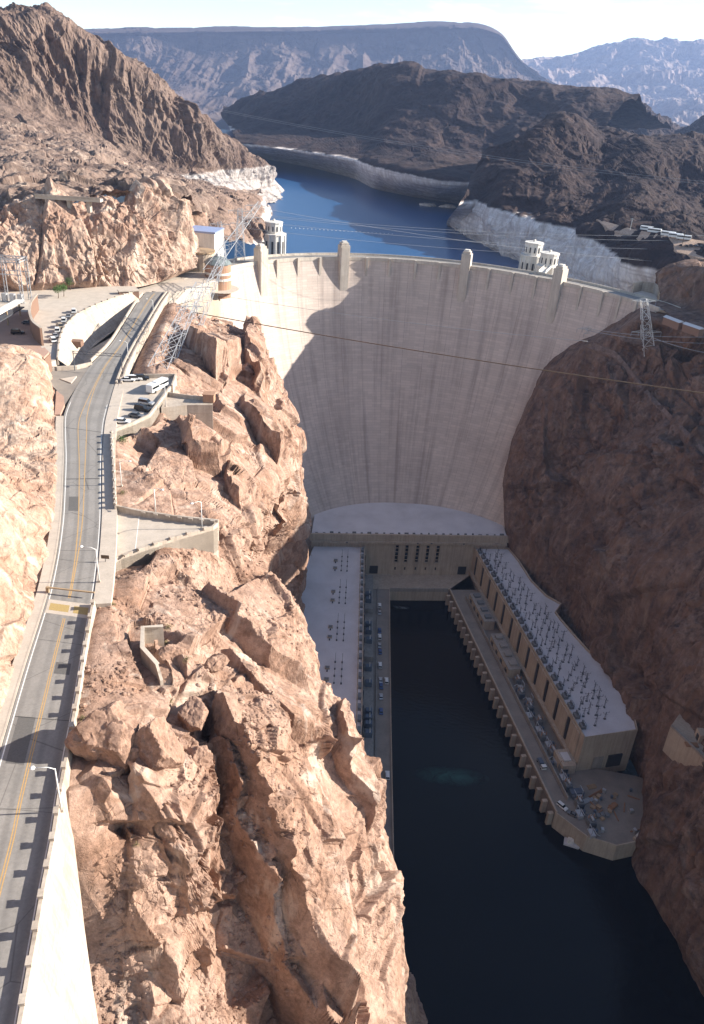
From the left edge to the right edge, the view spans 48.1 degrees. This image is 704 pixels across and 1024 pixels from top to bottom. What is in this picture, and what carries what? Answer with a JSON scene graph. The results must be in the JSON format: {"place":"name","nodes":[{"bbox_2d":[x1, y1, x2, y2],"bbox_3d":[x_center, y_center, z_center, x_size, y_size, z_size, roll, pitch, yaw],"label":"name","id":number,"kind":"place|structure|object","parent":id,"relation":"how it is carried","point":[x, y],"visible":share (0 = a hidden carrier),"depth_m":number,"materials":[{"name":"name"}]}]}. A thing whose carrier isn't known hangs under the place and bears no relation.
{"place":"outdoors","nodes":[
{"label":"outdoors","id":0,"kind":"place"},
{"bbox_2d":[0,311,40,349],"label":"plaza paving","id":1,"kind":"structure","parent":0,"point":[26,339],"depth_m":301.15,"materials":[{"name":"concrete"}]},
{"bbox_2d":[0,344,57,712],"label":"road cut slope","id":2,"kind":"structure","parent":0,"point":[28,459],"depth_m":178.20,"materials":[{"name":"stone"}]},
{"bbox_2d":[0,416,61,738],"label":"pavement","id":3,"kind":"structure","parent":0,"point":[19,659],"depth_m":146.14,"materials":[{"name":"concrete"}]},
{"bbox_2d":[0,416,63,750],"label":"kerb","id":4,"kind":"structure","parent":3,"relation":"on","point":[27,655],"depth_m":139.02,"materials":[{"name":"concrete"}]},
{"bbox_2d":[33,347,51,371],"bbox_3d":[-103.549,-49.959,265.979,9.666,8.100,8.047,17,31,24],"label":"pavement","id":5,"kind":"structure","parent":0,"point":[45,354],"depth_m":264.14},
{"bbox_2d":[55,391,64,415],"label":"pavement","id":6,"kind":"structure","parent":0,"point":[59,406],"depth_m":237.88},
{"bbox_2d":[0,286,136,365],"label":"plaza","id":7,"kind":"structure","parent":0,"point":[53,309],"depth_m":345.30,"materials":[{"name":"concrete"}]},
{"bbox_2d":[0,299,24,324],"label":"covered walkway","id":8,"kind":"structure","parent":7,"relation":"on","point":[8,306],"depth_m":310.77,"materials":[{"name":"metal"}]},
{"bbox_2d":[0,255,31,303],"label":"switchyard gantry","id":9,"kind":"object","parent":7,"relation":"on","point":[5,296],"visible":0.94,"depth_m":339.84,"materials":[{"name":"silver metal"}]},
{"bbox_2d":[28,294,43,345],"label":"curved wall","id":10,"kind":"structure","parent":7,"relation":"on","point":[35,327],"depth_m":297.38,"materials":[{"name":"concrete"}]},
{"bbox_2d":[51,367,88,403],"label":"side road","id":11,"kind":"structure","parent":0,"point":[65,389],"depth_m":259.41,"materials":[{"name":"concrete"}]},
{"bbox_2d":[0,292,164,1023],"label":"road","id":12,"kind":"structure","parent":0,"point":[18,895],"depth_m":124.20,"materials":[{"name":"asphalt"}]},
{"bbox_2d":[5,716,35,764],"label":"road patch","id":13,"kind":"object","parent":12,"relation":"on","point":[18,748],"visible":1,"depth_m":112.68,"materials":[{"name":"asphalt"}]},
{"bbox_2d":[0,618,63,882],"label":"line","id":14,"kind":"object","parent":12,"relation":"on","point":[28,759],"visible":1,"depth_m":108.82,"materials":[{"name":"yellow paint"}]},
{"bbox_2d":[0,618,65,894],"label":"line","id":15,"kind":"object","parent":12,"relation":"on","point":[29,766],"visible":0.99,"depth_m":107.41,"materials":[{"name":"yellow paint"}]},
{"bbox_2d":[0,402,70,764],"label":"edge line","id":16,"kind":"object","parent":12,"relation":"on","point":[44,613],"visible":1,"depth_m":138.34,"materials":[{"name":"white paint"}]},
{"bbox_2d":[17,599,97,1023],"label":"parapet wall","id":17,"kind":"structure","parent":12,"relation":"on","point":[57,987],"depth_m":93.60,"materials":[{"name":"concrete"}]},
{"bbox_2d":[29,766,63,812],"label":"street lamp","id":18,"kind":"object","parent":17,"relation":"on","point":[61,807],"visible":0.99,"depth_m":99.15,"materials":[{"name":"metal"}]},
{"bbox_2d":[14,406,106,1023],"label":"edge line","id":19,"kind":"object","parent":12,"relation":"on","point":[62,756],"visible":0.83,"depth_m":104.60,"materials":[{"name":"white paint"}]},
{"bbox_2d":[54,662,70,674],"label":"road patch","id":20,"kind":"object","parent":12,"relation":"on","point":[62,668],"visible":1,"depth_m":127.66,"materials":[{"name":"asphalt"}]},
{"bbox_2d":[45,599,90,617],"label":"crosswalk","id":21,"kind":"structure","parent":12,"relation":"on","point":[71,609],"depth_m":142.13,"materials":[{"name":"concrete"}]},
{"bbox_2d":[49,603,69,611],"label":"crosswalk paving","id":22,"kind":"structure","parent":21,"relation":"on","point":[58,607],"depth_m":142.06,"materials":[{"name":"paint"}]},
{"bbox_2d":[73,606,88,614],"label":"crosswalk paving","id":23,"kind":"structure","parent":21,"relation":"on","point":[80,610],"depth_m":141.70,"materials":[{"name":"paint"}]},
{"bbox_2d":[45,586,94,592],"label":"barrier gate","id":24,"kind":"structure","parent":12,"relation":"on","point":[47,588],"depth_m":145.19,"materials":[{"name":"beige metal"}]},
{"bbox_2d":[52,362,91,370],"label":"wall","id":25,"kind":"structure","parent":12,"relation":"on","point":[71,367],"depth_m":271.80,"materials":[{"name":"concrete"}]},
{"bbox_2d":[68,497,78,510],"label":"road patch","id":26,"kind":"object","parent":12,"relation":"on","point":[73,504],"visible":1,"depth_m":179.95,"materials":[{"name":"asphalt"}]},
{"bbox_2d":[72,351,122,373],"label":"sign gantry","id":27,"kind":"object","parent":12,"relation":"on","point":[98,355],"visible":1,"depth_m":267.53,"materials":[{"name":"metal"}]},
{"bbox_2d":[68,294,153,597],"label":"line","id":28,"kind":"object","parent":12,"relation":"on","point":[79,467],"visible":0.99,"depth_m":194.14,"materials":[{"name":"yellow paint"}]},
{"bbox_2d":[70,296,152,597],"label":"line","id":29,"kind":"object","parent":12,"relation":"on","point":[84,468],"visible":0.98,"depth_m":194.04,"materials":[{"name":"yellow paint"}]},
{"bbox_2d":[0,173,208,290],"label":"cut cliff","id":30,"kind":"structure","parent":0,"point":[143,234],"depth_m":381.70,"materials":[{"name":"stone"}]},
{"bbox_2d":[34,194,102,212],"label":"platform","id":31,"kind":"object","parent":30,"relation":"on","point":[87,200],"visible":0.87,"depth_m":366.80,"materials":[{"name":"concrete"}]},
{"bbox_2d":[94,384,123,608],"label":"pavement","id":32,"kind":"structure","parent":0,"point":[103,593],"depth_m":174.73,"materials":[{"name":"concrete"}]},
{"bbox_2d":[110,430,116,508],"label":"parapet wall","id":33,"kind":"structure","parent":32,"relation":"on","point":[113,478],"depth_m":193.71,"materials":[{"name":"concrete"}]},
{"bbox_2d":[0,2,284,203],"bbox_3d":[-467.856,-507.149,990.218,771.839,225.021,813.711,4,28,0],"label":"mountain","id":34,"kind":"structure","parent":0,"point":[60,72],"depth_m":880.85,"materials":[{"name":"stone"}]},
{"bbox_2d":[0,121,261,219],"bbox_3d":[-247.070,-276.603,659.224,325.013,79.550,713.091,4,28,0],"label":"talus","id":35,"kind":"structure","parent":34,"relation":"on","point":[32,158],"depth_m":504.88,"materials":[{"name":"stone"}]},
{"bbox_2d":[55,120,229,505],"bbox_3d":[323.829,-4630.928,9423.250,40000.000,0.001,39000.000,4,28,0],"label":"ground","id":36,"kind":"structure","parent":0,"point":[222,124],"depth_m":1334.50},
{"bbox_2d":[116,512,217,570],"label":"terrace","id":37,"kind":"structure","parent":0,"point":[150,530],"depth_m":173.81,"materials":[{"name":"concrete"}]},
{"bbox_2d":[139,271,215,303],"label":"forecourt","id":38,"kind":"structure","parent":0,"point":[176,285],"depth_m":404.81,"materials":[{"name":"concrete"}]},
{"bbox_2d":[190,247,215,272],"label":"building","id":39,"kind":"structure","parent":38,"relation":"on","point":[204,254],"depth_m":434.64,"materials":[{"name":"beige concrete"}]},
{"bbox_2d":[192,225,223,256],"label":"building","id":40,"kind":"structure","parent":38,"relation":"on","point":[209,237],"depth_m":456.57,"materials":[{"name":"concrete"}]},
{"bbox_2d":[198,189,272,244],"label":"shore rocks","id":41,"kind":"object","parent":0,"point":[235,200],"visible":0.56,"depth_m":564.62,"materials":[{"name":"stone"}]},
{"bbox_2d":[66,303,427,1023],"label":"canyon side","id":42,"kind":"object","parent":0,"point":[340,891],"visible":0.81,"depth_m":137.20,"materials":[{"name":"stone"}]},
{"bbox_2d":[57,292,142,365],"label":"curved basin","id":43,"kind":"object","parent":42,"relation":"on","point":[96,327],"visible":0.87,"depth_m":331.11,"materials":[{"name":"concrete"}]},
{"bbox_2d":[117,288,139,298],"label":"portal block","id":44,"kind":"structure","parent":43,"relation":"on","point":[134,291],"depth_m":366.70,"materials":[{"name":"concrete"}]},
{"bbox_2d":[64,700,138,774],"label":"boulder","id":45,"kind":"object","parent":42,"relation":"on","point":[107,733],"visible":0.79,"depth_m":109.47,"materials":[{"name":"stone"}]},
{"bbox_2d":[130,745,138,762],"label":"boulder","id":46,"kind":"object","parent":42,"relation":"on","point":[134,753],"visible":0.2,"depth_m":111.20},
{"bbox_2d":[115,291,170,383],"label":"road barrier","id":47,"kind":"object","parent":42,"relation":"on","point":[141,338],"visible":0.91,"depth_m":315.22,"materials":[{"name":"concrete"}]},
{"bbox_2d":[116,378,172,439],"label":"car park","id":48,"kind":"structure","parent":42,"relation":"on","point":[134,391],"depth_m":249.48,"materials":[{"name":"concrete"}]},
{"bbox_2d":[134,403,150,411],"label":"parked car","id":49,"kind":"object","parent":48,"relation":"on","point":[142,407],"visible":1,"depth_m":239.27,"materials":[{"name":"black metal"}]},
{"bbox_2d":[138,397,154,405],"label":"parked car","id":50,"kind":"object","parent":48,"relation":"on","point":[146,401],"visible":0.91,"depth_m":243.86,"materials":[{"name":"silver metal"}]},
{"bbox_2d":[146,377,167,392],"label":"bus","id":51,"kind":"object","parent":48,"relation":"on","point":[152,387],"visible":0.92,"depth_m":254.42,"materials":[{"name":"white metal"}]},
{"bbox_2d":[116,374,176,439],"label":"car park wall","id":52,"kind":"structure","parent":42,"relation":"on","point":[153,409],"depth_m":238.72,"materials":[{"name":"concrete"}]},
{"bbox_2d":[140,624,163,684],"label":"retaining wall","id":53,"kind":"structure","parent":42,"relation":"on","point":[150,634],"depth_m":135.91,"materials":[{"name":"concrete"}]},
{"bbox_2d":[133,715,184,771],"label":"boulder","id":54,"kind":"object","parent":42,"relation":"on","point":[158,744],"visible":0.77,"depth_m":111.33,"materials":[{"name":"stone"}]},
{"bbox_2d":[116,505,218,571],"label":"terrace wall","id":55,"kind":"structure","parent":42,"relation":"on","point":[214,523],"depth_m":174.34,"materials":[{"name":"concrete"}]},
{"bbox_2d":[153,645,185,666],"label":"boulder","id":56,"kind":"object","parent":42,"relation":"on","point":[163,654],"visible":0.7,"depth_m":136.24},
{"bbox_2d":[147,282,212,368],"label":"pylon","id":57,"kind":"object","parent":42,"relation":"on","point":[180,310],"visible":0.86,"depth_m":313.92,"materials":[{"name":"silver metal"}]},
{"bbox_2d":[161,391,215,429],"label":"platform","id":58,"kind":"structure","parent":42,"relation":"on","point":[200,407],"depth_m":250.90,"materials":[{"name":"concrete"}]},
{"bbox_2d":[77,524,305,1023],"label":"loose stones","id":59,"kind":"object","parent":42,"relation":"on","point":[144,1020],"visible":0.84,"depth_m":126.81,"materials":[{"name":"stone"}]},
{"bbox_2d":[177,696,208,731],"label":"boulder","id":60,"kind":"object","parent":42,"relation":"on","point":[192,714],"visible":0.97,"depth_m":126.03,"materials":[{"name":"stone"}]},
{"bbox_2d":[184,745,213,769],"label":"boulder","id":61,"kind":"object","parent":42,"relation":"on","point":[201,755],"visible":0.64,"depth_m":119.97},
{"bbox_2d":[190,255,231,325],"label":"pylon","id":62,"kind":"object","parent":42,"relation":"on","point":[219,259],"visible":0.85,"depth_m":381.45,"materials":[{"name":"silver metal"}]},
{"bbox_2d":[207,293,579,340],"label":"power line","id":63,"kind":"object","parent":62,"relation":"attached to","point":[398,321],"visible":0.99,"depth_m":390.14,"materials":[{"name":"grey metal"}]},
{"bbox_2d":[193,312,703,393],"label":"cable","id":64,"kind":"object","parent":62,"relation":"hanging from","point":[460,357],"visible":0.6,"depth_m":346.47,"materials":[{"name":"metal"}]},
{"bbox_2d":[203,653,229,672],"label":"boulder","id":65,"kind":"object","parent":42,"relation":"on","point":[215,663],"visible":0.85,"depth_m":141.87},
{"bbox_2d":[72,129,518,268],"bbox_3d":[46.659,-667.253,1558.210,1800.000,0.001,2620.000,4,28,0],"label":"lake","id":66,"kind":"structure","parent":0,"point":[317,194],"depth_m":975.07,"materials":[{"name":"liquid"}]},
{"bbox_2d":[262,219,285,254],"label":"intake tower","id":67,"kind":"structure","parent":66,"relation":"in","point":[275,241],"depth_m":569.38,"materials":[{"name":"concrete"}]},
{"bbox_2d":[179,240,680,555],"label":"dam","id":68,"kind":"structure","parent":66,"relation":"in","point":[380,424],"depth_m":512.43,"materials":[{"name":"concrete"}]},
{"bbox_2d":[200,201,270,273],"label":"pylon","id":69,"kind":"object","parent":68,"relation":"on","point":[243,217],"visible":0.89,"depth_m":434.85,"materials":[{"name":"silver metal"}]},
{"bbox_2d":[228,208,251,261],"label":"pylon","id":70,"kind":"object","parent":68,"relation":"on","point":[237,229],"visible":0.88,"depth_m":477.16,"materials":[{"name":"silver metal"}]},
{"bbox_2d":[229,218,631,248],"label":"power line","id":71,"kind":"object","parent":70,"relation":"attached to","point":[422,237],"visible":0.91,"depth_m":512.30,"materials":[{"name":"grey metal"}]},
{"bbox_2d":[234,213,662,240],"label":"power line","id":72,"kind":"object","parent":70,"relation":"attached to","point":[464,233],"visible":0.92,"depth_m":522.09,"materials":[{"name":"grey metal"}]},
{"bbox_2d":[245,213,703,235],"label":"power line","id":73,"kind":"object","parent":70,"relation":"attached to","point":[461,230],"visible":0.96,"depth_m":522.66,"materials":[{"name":"grey metal"}]},
{"bbox_2d":[518,239,543,270],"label":"intake tower","id":74,"kind":"structure","parent":66,"relation":"in","point":[529,259],"depth_m":524.31,"materials":[{"name":"concrete"}]},
{"bbox_2d":[535,250,559,274],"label":"intake tower","id":75,"kind":"structure","parent":66,"relation":"in","point":[549,258],"depth_m":507.25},
{"bbox_2d":[84,21,555,121],"bbox_3d":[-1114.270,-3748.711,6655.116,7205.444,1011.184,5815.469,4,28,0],"label":"mesa","id":76,"kind":"structure","parent":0,"point":[216,67],"depth_m":6528.20,"materials":[{"name":"stone"}]},
{"bbox_2d":[0,0,703,59],"label":"sky","id":77,"kind":"structure","parent":0,"point":[533,28],"materials":[{"name":"white"}]},
{"bbox_2d":[221,61,670,203],"bbox_3d":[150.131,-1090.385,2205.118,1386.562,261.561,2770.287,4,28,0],"label":"hill","id":78,"kind":"structure","parent":0,"point":[411,103],"depth_m":1511.42,"materials":[{"name":"stone"}]},
{"bbox_2d":[203,107,697,183],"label":"power line","id":79,"kind":"object","parent":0,"point":[453,152],"visible":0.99,"depth_m":887.81,"materials":[{"name":"grey metal"}]},
{"bbox_2d":[200,105,703,181],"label":"power line","id":80,"kind":"object","parent":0,"point":[447,149],"visible":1,"depth_m":885.90,"materials":[{"name":"grey metal"}]},
{"bbox_2d":[469,592,495,629],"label":"block house","id":81,"kind":"structure","parent":0,"point":[486,618],"depth_m":454.38,"materials":[{"name":"beige concrete"}]},
{"bbox_2d":[490,633,520,678],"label":"block house","id":82,"kind":"structure","parent":0,"point":[506,657],"depth_m":419.42,"materials":[{"name":"beige concrete"}]},
{"bbox_2d":[390,600,703,1023],"bbox_3d":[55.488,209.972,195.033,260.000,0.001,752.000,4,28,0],"label":"river","id":83,"kind":"structure","parent":0,"point":[516,911],"depth_m":311.88,"materials":[{"name":"liquid"}]},
{"bbox_2d":[301,546,365,737],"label":"powerhouse wing","id":84,"kind":"structure","parent":83,"relation":"in","point":[322,611],"depth_m":418.90,"materials":[{"name":"concrete"}]},
{"bbox_2d":[362,575,393,857],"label":"ramp deck","id":85,"kind":"structure","parent":83,"relation":"in","point":[378,743],"depth_m":395.73,"materials":[{"name":"concrete"}]},
{"bbox_2d":[309,502,507,600],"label":"powerhouse","id":86,"kind":"structure","parent":83,"relation":"in","point":[417,552],"depth_m":490.63,"materials":[{"name":"beige concrete"}]},
{"bbox_2d":[393,544,399,562],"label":"tall window","id":87,"kind":"structure","parent":86,"relation":"in","point":[396,553],"depth_m":487.14,"materials":[{"name":"black glass"}]},
{"bbox_2d":[403,544,409,562],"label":"tall window","id":88,"kind":"structure","parent":86,"relation":"in","point":[406,551],"depth_m":487.68,"materials":[{"name":"black glass"}]},
{"bbox_2d":[434,545,440,563],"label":"tall window","id":89,"kind":"structure","parent":86,"relation":"in","point":[437,552],"depth_m":489.95,"materials":[{"name":"black glass"}]},
{"bbox_2d":[445,576,642,860],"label":"ramp deck","id":90,"kind":"structure","parent":83,"relation":"in","point":[614,841],"depth_m":357.14,"materials":[{"name":"concrete"}]},
{"bbox_2d":[538,730,547,741],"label":"transformer","id":91,"kind":"object","parent":90,"relation":"on","point":[542,735],"visible":1,"depth_m":371.94,"materials":[{"name":"metal"}]},
{"bbox_2d":[468,547,637,773],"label":"powerhouse wing","id":92,"kind":"structure","parent":90,"relation":"on","point":[606,744],"depth_m":391.67,"materials":[{"name":"concrete"}]},
{"bbox_2d":[591,756,603,768],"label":"rolling door","id":93,"kind":"structure","parent":92,"relation":"in","point":[597,762],"depth_m":357.40,"materials":[{"name":"grey metal"}]},
{"bbox_2d":[605,753,622,766],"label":"gate door","id":94,"kind":"structure","parent":92,"relation":"in","point":[615,759],"depth_m":359.42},
{"bbox_2d":[562,778,572,791],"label":"transformer","id":95,"kind":"object","parent":90,"relation":"on","point":[567,784],"visible":1,"depth_m":345.96,"materials":[{"name":"metal"}]},
{"bbox_2d":[568,788,584,797],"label":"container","id":96,"kind":"object","parent":90,"relation":"on","point":[571,792],"visible":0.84,"depth_m":343.96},
{"bbox_2d":[574,795,584,808],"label":"transformer","id":97,"kind":"object","parent":90,"relation":"on","point":[578,800],"visible":0.98,"depth_m":337.40,"materials":[{"name":"metal"}]},
{"bbox_2d":[585,814,596,828],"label":"transformer","id":98,"kind":"object","parent":90,"relation":"on","point":[591,819],"visible":0.98,"depth_m":329.04,"materials":[{"name":"metal"}]},
{"bbox_2d":[563,837,579,848],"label":"barge","id":99,"kind":"object","parent":83,"relation":"on","point":[569,841],"visible":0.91,"depth_m":330.78},
{"bbox_2d":[447,111,703,299],"bbox_3d":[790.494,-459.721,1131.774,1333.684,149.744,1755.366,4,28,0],"label":"hill","id":100,"kind":"structure","parent":0,"point":[518,197],"depth_m":836.43,"materials":[{"name":"stone"}]},
{"bbox_2d":[596,219,703,259],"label":"lay by","id":101,"kind":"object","parent":100,"relation":"on","point":[689,251],"visible":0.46,"depth_m":565.72,"materials":[{"name":"concrete"}]},
{"bbox_2d":[662,315,683,329],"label":"road shed","id":102,"kind":"structure","parent":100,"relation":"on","point":[672,322],"depth_m":391.94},
{"bbox_2d":[681,322,703,336],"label":"road shed","id":103,"kind":"structure","parent":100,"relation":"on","point":[692,329],"depth_m":381.89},
{"bbox_2d":[575,805,586,819],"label":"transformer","id":104,"kind":"object","parent":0,"point":[580,813],"visible":1,"depth_m":333.81,"materials":[{"name":"silver metal"}]},
{"bbox_2d":[586,824,599,838],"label":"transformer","id":105,"kind":"object","parent":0,"point":[591,833],"visible":1,"depth_m":325.62,"materials":[{"name":"silver metal"}]},
{"bbox_2d":[503,308,703,995],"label":"canyon wall","id":106,"kind":"structure","parent":0,"point":[603,489],"depth_m":394.02,"materials":[{"name":"stone"}]},
{"bbox_2d":[631,298,661,355],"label":"pylon","id":107,"kind":"object","parent":106,"relation":"on","point":[647,308],"visible":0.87,"depth_m":422.98,"materials":[{"name":"grey metal"}]},
{"bbox_2d":[663,714,703,766],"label":"concrete structure","id":108,"kind":"structure","parent":106,"relation":"on","point":[683,745],"depth_m":315.34,"materials":[{"name":"beige concrete"}]},
{"bbox_2d":[522,37,703,126],"bbox_3d":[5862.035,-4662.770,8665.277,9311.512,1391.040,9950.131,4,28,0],"label":"range","id":109,"kind":"structure","parent":0,"point":[663,76],"depth_m":9529.09,"materials":[{"name":"stone"}]},
{"bbox_2d":[587,341,703,454],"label":"track","id":110,"kind":"structure","parent":0,"point":[683,431],"depth_m":429.40,"materials":[{"name":"soil"}]},
{"bbox_2d":[622,102,683,135],"bbox_3d":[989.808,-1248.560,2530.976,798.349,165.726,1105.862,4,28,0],"label":"hill","id":111,"kind":"structure","parent":0,"point":[665,131],"depth_m":2301.55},
{"bbox_2d":[645,259,703,335],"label":"bluff","id":112,"kind":"structure","parent":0,"point":[680,284],"depth_m":436.66,"materials":[{"name":"stone"}]},
{"bbox_2d":[632,281,659,299],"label":"portal","id":113,"kind":"object","parent":112,"relation":"on","point":[648,289],"visible":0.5,"depth_m":470.25,"materials":[{"name":"concrete"}]},
{"bbox_2d":[674,115,703,133],"bbox_3d":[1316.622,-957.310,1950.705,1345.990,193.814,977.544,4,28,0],"label":"hill","id":114,"kind":"structure","parent":0,"point":[697,125],"depth_m":1964.23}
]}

